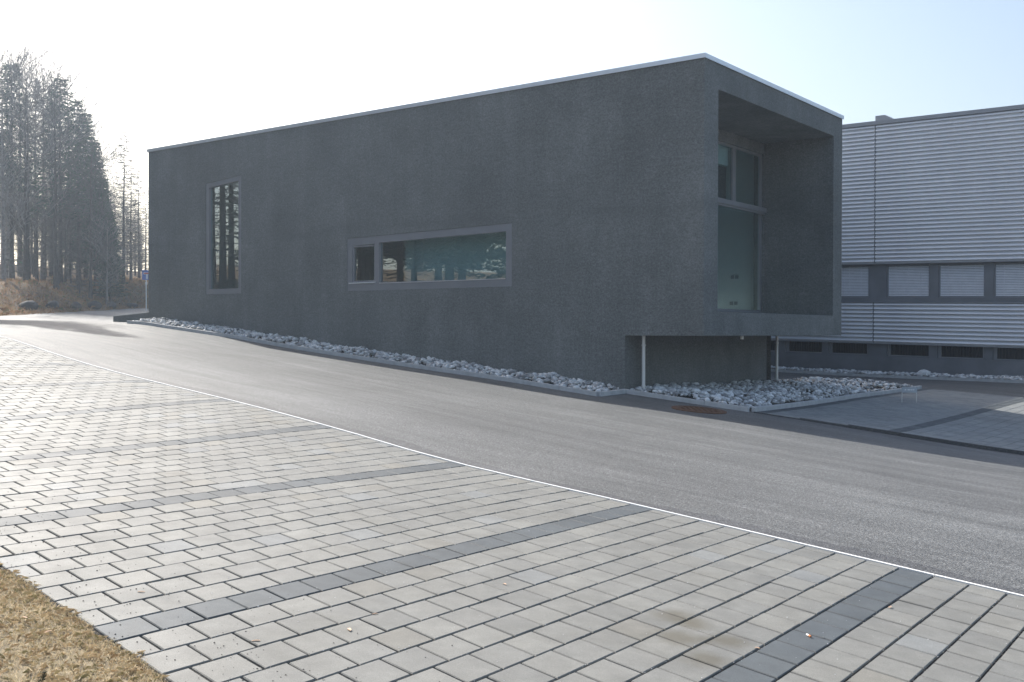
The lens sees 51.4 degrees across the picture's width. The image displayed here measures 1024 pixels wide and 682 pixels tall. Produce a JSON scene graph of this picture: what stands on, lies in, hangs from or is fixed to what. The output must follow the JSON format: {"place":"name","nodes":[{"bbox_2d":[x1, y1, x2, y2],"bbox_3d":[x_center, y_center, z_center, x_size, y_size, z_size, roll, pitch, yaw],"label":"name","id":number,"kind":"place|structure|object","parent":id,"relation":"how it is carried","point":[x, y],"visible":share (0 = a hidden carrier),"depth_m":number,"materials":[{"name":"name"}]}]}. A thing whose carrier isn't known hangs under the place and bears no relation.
{"place":"outdoors","nodes":[
{"label":"outdoors","id":0,"kind":"place"},
{"bbox_2d":[0,266,147,315],"bbox_3d":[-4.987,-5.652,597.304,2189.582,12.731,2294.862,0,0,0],"label":"ground","id":1,"kind":"structure","parent":0,"point":[9,295],"depth_m":66.27,"materials":[{"name":"brown plant"}]},
{"bbox_2d":[0,61,44,278],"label":"spruce tree","id":2,"kind":"object","parent":1,"relation":"on","point":[11,265],"visible":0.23,"depth_m":71.82,"materials":[{"name":"green plant"}]},
{"bbox_2d":[0,191,52,276],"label":"bare tree","id":3,"kind":"object","parent":1,"relation":"on","point":[21,273],"visible":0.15,"depth_m":77.25,"materials":[{"name":"brown plant"}]},
{"bbox_2d":[0,65,52,156],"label":"bare tree","id":4,"kind":"object","parent":1,"relation":"on","point":[11,136],"visible":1,"depth_m":48.93,"materials":[{"name":"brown plant"}]},
{"bbox_2d":[18,300,38,310],"bbox_3d":[-26.978,-1.968,59.397,1.074,0.585,0.818,0,0,0],"label":"boulder","id":5,"kind":"object","parent":1,"relation":"on","point":[32,304],"visible":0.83,"depth_m":59.14,"materials":[{"name":"grey stone"}]},
{"bbox_2d":[0,35,60,278],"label":"bare tree","id":6,"kind":"object","parent":1,"relation":"on","point":[7,249],"visible":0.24,"depth_m":73.81,"materials":[{"name":"grey plant"}]},
{"bbox_2d":[14,210,47,274],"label":"bare tree","id":7,"kind":"object","parent":1,"relation":"on","point":[31,252],"visible":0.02,"depth_m":81.23,"materials":[{"name":"brown plant"}]},
{"bbox_2d":[14,77,58,276],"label":"larch tree","id":8,"kind":"object","parent":1,"relation":"on","point":[34,263],"visible":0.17,"depth_m":78.82,"materials":[{"name":"grey plant"}]},
{"bbox_2d":[0,33,78,278],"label":"bare tree","id":9,"kind":"object","parent":1,"relation":"on","point":[28,224],"visible":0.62,"depth_m":69.85,"materials":[{"name":"grey plant"}]},
{"bbox_2d":[0,37,83,276],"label":"bare tree","id":10,"kind":"object","parent":1,"relation":"on","point":[36,128],"visible":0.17,"depth_m":77.76,"materials":[{"name":"grey plant"}]},
{"bbox_2d":[30,220,53,276],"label":"larch tree","id":11,"kind":"object","parent":1,"relation":"on","point":[45,250],"visible":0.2,"depth_m":79.65,"materials":[{"name":"brown plant"}]},
{"bbox_2d":[0,175,86,281],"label":"bare tree","id":12,"kind":"object","parent":1,"relation":"on","point":[37,261],"visible":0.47,"depth_m":72.48,"materials":[{"name":"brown plant"}]},
{"bbox_2d":[14,214,72,264],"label":"bare tree","id":13,"kind":"object","parent":1,"relation":"on","point":[45,242],"visible":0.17,"depth_m":75.81,"materials":[{"name":"brown plant"}]},
{"bbox_2d":[0,22,95,280],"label":"bare tree","id":14,"kind":"object","parent":1,"relation":"on","point":[3,241],"visible":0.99,"depth_m":65.86,"materials":[{"name":"grey plant"}]},
{"bbox_2d":[0,41,99,280],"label":"bare tree","id":15,"kind":"object","parent":1,"relation":"on","point":[25,256],"visible":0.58,"depth_m":68.86,"materials":[{"name":"grey plant"}]},
{"bbox_2d":[0,43,99,280],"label":"bare tree","id":16,"kind":"object","parent":1,"relation":"on","point":[42,270],"visible":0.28,"depth_m":74.83,"materials":[{"name":"grey plant"}]},
{"bbox_2d":[45,300,58,308],"bbox_3d":[-26.731,-2.052,61.951,0.851,0.626,0.635,0,1,-37],"label":"boulder","id":17,"kind":"object","parent":1,"relation":"on","point":[52,304],"visible":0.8,"depth_m":61.72,"materials":[{"name":"grey stone"}]},
{"bbox_2d":[30,77,75,275],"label":"larch tree","id":18,"kind":"object","parent":1,"relation":"on","point":[50,273],"visible":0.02,"depth_m":80.78,"materials":[{"name":"grey plant"}]},
{"bbox_2d":[33,232,77,283],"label":"bare tree","id":19,"kind":"object","parent":1,"relation":"on","point":[63,250],"visible":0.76,"depth_m":71.20,"materials":[{"name":"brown plant"}]},
{"bbox_2d":[22,77,95,281],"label":"spruce tree","id":20,"kind":"object","parent":1,"relation":"on","point":[73,178],"visible":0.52,"depth_m":73.75,"materials":[{"name":"green plant"}]},
{"bbox_2d":[0,46,126,289],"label":"bare tree","id":21,"kind":"object","parent":1,"relation":"on","point":[55,251],"visible":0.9,"depth_m":68.31,"materials":[{"name":"grey plant"}]},
{"bbox_2d":[0,152,147,275],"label":"wood","id":22,"kind":"object","parent":1,"relation":"on","point":[135,215],"visible":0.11,"depth_m":98.12,"materials":[{"name":"plant"}]},
{"bbox_2d":[70,302,80,308],"bbox_3d":[-26.262,-2.136,64.162,0.751,0.486,0.499,1,1,45],"label":"boulder","id":23,"kind":"object","parent":1,"relation":"on","point":[75,304],"visible":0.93,"depth_m":63.96,"materials":[{"name":"grey stone"}]},
{"bbox_2d":[53,99,99,278],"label":"spruce tree","id":24,"kind":"object","parent":1,"relation":"on","point":[74,101],"visible":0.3,"depth_m":75.83,"materials":[{"name":"green plant"}]},
{"bbox_2d":[24,66,129,276],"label":"bare tree","id":25,"kind":"object","parent":1,"relation":"on","point":[85,89],"visible":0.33,"depth_m":77.78,"materials":[{"name":"grey plant"}]},
{"bbox_2d":[66,232,88,290],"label":"tree","id":26,"kind":"object","parent":1,"relation":"on","point":[78,243],"visible":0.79,"depth_m":72.79,"materials":[{"name":"brown plant"}]},
{"bbox_2d":[57,112,109,278],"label":"spruce tree","id":27,"kind":"object","parent":1,"relation":"on","point":[91,122],"visible":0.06,"depth_m":79.72,"materials":[{"name":"green plant"}]},
{"bbox_2d":[0,563,169,681],"bbox_3d":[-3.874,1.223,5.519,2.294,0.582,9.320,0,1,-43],"label":"lawn grass","id":28,"kind":"structure","parent":1,"relation":"on","point":[37,597],"depth_m":4.78,"materials":[{"name":"brown plant"}]},
{"bbox_2d":[37,670,46,681],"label":"spruce seedling","id":29,"kind":"object","parent":28,"relation":"on","point":[44,675],"visible":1,"depth_m":4.35,"materials":[{"name":"green plant"}]},
{"bbox_2d":[67,141,121,280],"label":"spruce tree","id":30,"kind":"object","parent":1,"relation":"on","point":[83,219],"visible":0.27,"depth_m":76.64,"materials":[{"name":"green plant"}]},
{"bbox_2d":[87,301,101,309],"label":"boulder","id":31,"kind":"object","parent":1,"relation":"on","point":[97,305],"visible":0.95,"depth_m":65.67,"materials":[{"name":"grey stone"}]},
{"bbox_2d":[48,119,144,298],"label":"bare tree","id":32,"kind":"object","parent":1,"relation":"on","point":[90,293],"visible":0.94,"depth_m":69.87,"materials":[{"name":"grey plant"}]},
{"bbox_2d":[82,179,124,283],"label":"spruce tree","id":33,"kind":"object","parent":1,"relation":"on","point":[107,203],"visible":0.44,"depth_m":74.70,"materials":[{"name":"green plant"}]},
{"bbox_2d":[71,219,142,304],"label":"bare tree","id":34,"kind":"object","parent":1,"relation":"on","point":[107,264],"visible":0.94,"depth_m":70.61,"materials":[{"name":"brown plant"}]},
{"bbox_2d":[92,211,128,301],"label":"spruce tree","id":35,"kind":"object","parent":1,"relation":"on","point":[110,290],"visible":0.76,"depth_m":71.81,"materials":[{"name":"green plant"}]},
{"bbox_2d":[106,301,116,308],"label":"boulder","id":36,"kind":"object","parent":1,"relation":"on","point":[112,304],"visible":0.76,"depth_m":69.06,"materials":[{"name":"grey stone"}]},
{"bbox_2d":[113,191,121,276],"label":"larch tree","id":37,"kind":"object","parent":1,"relation":"on","point":[117,219],"visible":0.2,"depth_m":81.93,"materials":[{"name":"brown plant"}]},
{"bbox_2d":[107,129,144,284],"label":"larch tree","id":38,"kind":"object","parent":1,"relation":"on","point":[123,229],"visible":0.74,"depth_m":75.86,"materials":[{"name":"grey plant"}]},
{"bbox_2d":[121,208,136,274],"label":"larch tree","id":39,"kind":"object","parent":1,"relation":"on","point":[127,243],"visible":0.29,"depth_m":91.90,"materials":[{"name":"brown plant"}]},
{"bbox_2d":[113,312,147,321],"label":"retaining wall","id":40,"kind":"structure","parent":1,"relation":"on","point":[127,317],"depth_m":36.09,"materials":[{"name":"grey concrete"}]},
{"bbox_2d":[113,209,147,279],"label":"bare tree","id":41,"kind":"object","parent":1,"relation":"on","point":[125,230],"visible":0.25,"depth_m":78.07,"materials":[{"name":"brown plant"}]},
{"bbox_2d":[124,303,137,307],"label":"boulder","id":42,"kind":"object","parent":1,"relation":"on","point":[130,305],"visible":0.74,"depth_m":72.86,"materials":[{"name":"grey stone"}]},
{"bbox_2d":[116,160,146,279],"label":"larch tree","id":43,"kind":"object","parent":1,"relation":"on","point":[131,262],"visible":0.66,"depth_m":78.93,"materials":[{"name":"brown plant"}]},
{"bbox_2d":[125,169,147,277],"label":"larch tree","id":44,"kind":"object","parent":1,"relation":"on","point":[138,232],"visible":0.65,"depth_m":82.88,"materials":[{"name":"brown plant"}]},
{"bbox_2d":[134,188,147,269],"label":"larch tree","id":45,"kind":"object","parent":1,"relation":"on","point":[145,242],"visible":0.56,"depth_m":89.87,"materials":[{"name":"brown plant"}]},
{"bbox_2d":[147,53,843,390],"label":"office building","id":46,"kind":"structure","parent":1,"relation":"on","point":[676,220],"depth_m":27.63,"materials":[{"name":"concrete"}]},
{"bbox_2d":[206,175,240,293],"bbox_3d":[-8.873,-3.249,32.921,1.724,3.584,0.110,1,1,37],"label":"window","id":47,"kind":"structure","parent":46,"relation":"in","point":[209,186],"depth_m":33.28,"materials":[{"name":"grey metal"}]},
{"bbox_2d":[347,223,511,290],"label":"window","id":48,"kind":"structure","parent":46,"relation":"in","point":[478,256],"depth_m":27.83,"materials":[{"name":"grey glass"}]},
{"bbox_2d":[0,336,1023,596],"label":"pavement edging","id":49,"kind":"object","parent":1,"relation":"on","point":[592,494],"visible":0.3,"depth_m":9.48,"materials":[{"name":"grey concrete"}]},
{"bbox_2d":[771,104,1023,375],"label":"industrial building","id":50,"kind":"structure","parent":1,"relation":"on","point":[932,243],"depth_m":39.98,"materials":[{"name":"metal"}]},
{"bbox_2d":[771,341,774,351],"bbox_3d":[10.464,0.193,44.988,1.253,0.493,1.129,0,0,0],"label":"basement window","id":51,"kind":"structure","parent":50,"relation":"in","point":[772,342],"depth_m":44.61,"materials":[{"name":"black glass"}]},
{"bbox_2d":[786,341,821,352],"bbox_3d":[11.995,0.250,43.626,1.268,0.493,1.142,0,0,0],"label":"basement window","id":52,"kind":"structure","parent":50,"relation":"in","point":[791,346],"depth_m":43.68,"materials":[{"name":"black glass"}]},
{"bbox_2d":[829,342,867,354],"bbox_3d":[13.411,0.303,42.366,1.275,0.493,1.149,0,0,0],"label":"basement window","id":53,"kind":"structure","parent":50,"relation":"in","point":[834,348],"depth_m":42.39,"materials":[{"name":"black glass"}]},
{"bbox_2d":[841,266,868,296],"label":"window","id":54,"kind":"structure","parent":50,"relation":"in","point":[855,279],"depth_m":42.15,"materials":[{"name":"grey glass"}]},
{"bbox_2d":[887,344,928,356],"bbox_3d":[15.196,0.370,40.778,1.275,0.493,1.149,0,0,0],"label":"basement window","id":55,"kind":"structure","parent":50,"relation":"in","point":[893,349],"depth_m":40.80,"materials":[{"name":"black glass"}]},
{"bbox_2d":[887,265,929,296],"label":"window","id":56,"kind":"structure","parent":50,"relation":"in","point":[902,280],"depth_m":40.73,"materials":[{"name":"grey glass"}]},
{"bbox_2d":[938,346,982,358],"bbox_3d":[16.652,0.425,39.482,1.305,0.494,1.176,0,0,0],"label":"basement window","id":57,"kind":"structure","parent":50,"relation":"in","point":[960,352],"depth_m":39.52,"materials":[{"name":"black glass"}]},
{"bbox_2d":[939,263,984,296],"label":"window","id":58,"kind":"structure","parent":50,"relation":"in","point":[955,280],"depth_m":39.41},
{"bbox_2d":[993,347,1023,360],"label":"basement window","id":59,"kind":"structure","parent":50,"relation":"in","point":[1013,354],"depth_m":38.39,"materials":[{"name":"black glass"}]},
{"bbox_2d":[994,263,1023,296],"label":"window","id":60,"kind":"structure","parent":50,"relation":"in","point":[1008,277],"depth_m":38.31,"materials":[{"name":"grey glass"}]},
{"bbox_2d":[0,337,1023,681],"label":"parking pavement","id":61,"kind":"structure","parent":0,"point":[266,509],"depth_m":6.67,"materials":[{"name":"concrete"}]},
{"bbox_2d":[0,493,452,681],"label":"soil crumbs","id":62,"kind":"object","parent":61,"relation":"on","point":[169,592],"visible":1,"depth_m":5.45,"materials":[{"name":"brown soil"}]},
{"bbox_2d":[0,420,1018,681],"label":"pale grit","id":63,"kind":"object","parent":61,"relation":"on","point":[390,506],"visible":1,"depth_m":7.09,"materials":[{"name":"stone"}]},
{"bbox_2d":[0,308,1023,589],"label":"road","id":64,"kind":"structure","parent":0,"point":[946,506],"depth_m":14.92,"materials":[{"name":"grey asphalt"}]},
{"bbox_2d":[142,270,147,310],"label":"traffic sign","id":65,"kind":"object","parent":64,"relation":"on","point":[144,274],"visible":0.84,"depth_m":65.95,"materials":[{"name":"blue metal"}]},
{"bbox_2d":[127,321,625,395],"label":"kerb","id":66,"kind":"structure","parent":64,"relation":"on","point":[544,385],"depth_m":26.70,"materials":[{"name":"concrete"}]},
{"bbox_2d":[224,332,611,390],"bbox_3d":[-4.968,0.265,29.168,18.000,1.640,1.150,1,1,37],"label":"gravel strip","id":67,"kind":"object","parent":64,"relation":"on","point":[421,362],"visible":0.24,"depth_m":27.65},
{"bbox_2d":[133,317,618,391],"bbox_3d":[-4.820,0.206,29.090,17.680,1.813,1.233,1,1,37],"label":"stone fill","id":68,"kind":"object","parent":67,"relation":"on","point":[463,365],"visible":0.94,"depth_m":27.73,"materials":[{"name":"stone"}]},
{"bbox_2d":[0,334,1023,594],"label":"road seam","id":69,"kind":"object","parent":64,"relation":"on","point":[760,530],"visible":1,"depth_m":9.55,"materials":[{"name":"concrete"}]},
{"bbox_2d":[671,406,726,413],"bbox_3d":[3.836,1.411,21.840,1.120,0.117,1.120,0,0,0],"label":"manhole cover","id":70,"kind":"object","parent":64,"relation":"on","point":[699,409],"visible":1,"depth_m":21.73,"materials":[{"name":"metal"}]},
{"bbox_2d":[626,385,921,411],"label":"kerb","id":71,"kind":"structure","parent":64,"relation":"on","point":[745,408],"depth_m":23.69,"materials":[{"name":"concrete"}]},
{"bbox_2d":[648,382,901,408],"bbox_3d":[7.336,1.257,27.946,3.000,0.300,11.710,1,1,37],"label":"gravel bed","id":72,"kind":"object","parent":64,"relation":"on","point":[691,396],"visible":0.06,"depth_m":24.55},
{"bbox_2d":[630,377,912,407],"bbox_3d":[7.324,1.235,27.997,3.022,0.460,11.731,1,1,37],"label":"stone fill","id":73,"kind":"object","parent":72,"relation":"on","point":[842,384],"visible":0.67,"depth_m":26.84,"materials":[{"name":"stone"}]},
{"bbox_2d":[754,412,1023,454],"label":"forecourt edging","id":74,"kind":"object","parent":64,"relation":"on","point":[984,447],"visible":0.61,"depth_m":20.22,"materials":[{"name":"concrete"}]},
{"bbox_2d":[771,369,1023,382],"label":"kerb","id":75,"kind":"structure","parent":64,"relation":"on","point":[913,377],"depth_m":39.58,"materials":[{"name":"concrete"}]},
{"bbox_2d":[0,0,1023,270],"label":"sky","id":76,"kind":"structure","parent":0,"point":[184,71],"materials":[{"name":"white"}]},
{"bbox_2d":[759,389,1023,450],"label":"forecourt pavement","id":77,"kind":"structure","parent":0,"point":[985,419],"depth_m":23.82,"materials":[{"name":"concrete"}]},
{"bbox_2d":[902,387,916,401],"bbox_3d":[9.838,1.327,26.369,0.380,0.380,0.028,0,0,0],"label":"name plate","id":78,"kind":"object","parent":77,"relation":"on","point":[909,389],"visible":1,"depth_m":26.36,"materials":[{"name":"silver metal"}]},
{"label":"far gravel strip","id":79,"kind":"structure","parent":0,"visible":0},
{"bbox_2d":[771,365,1023,379],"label":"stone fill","id":80,"kind":"object","parent":79,"relation":"on","point":[1007,377],"visible":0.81,"depth_m":39.89,"materials":[{"name":"stone"}]},
{"bbox_2d":[917,369,930,374],"bbox_3d":[15.356,1.241,39.642,0.343,0.380,0.475,0,1,-38],"label":"boulder","id":81,"kind":"object","parent":79,"relation":"on","point":[924,371],"visible":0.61,"depth_m":39.53,"materials":[{"name":"stone"}]}
]}

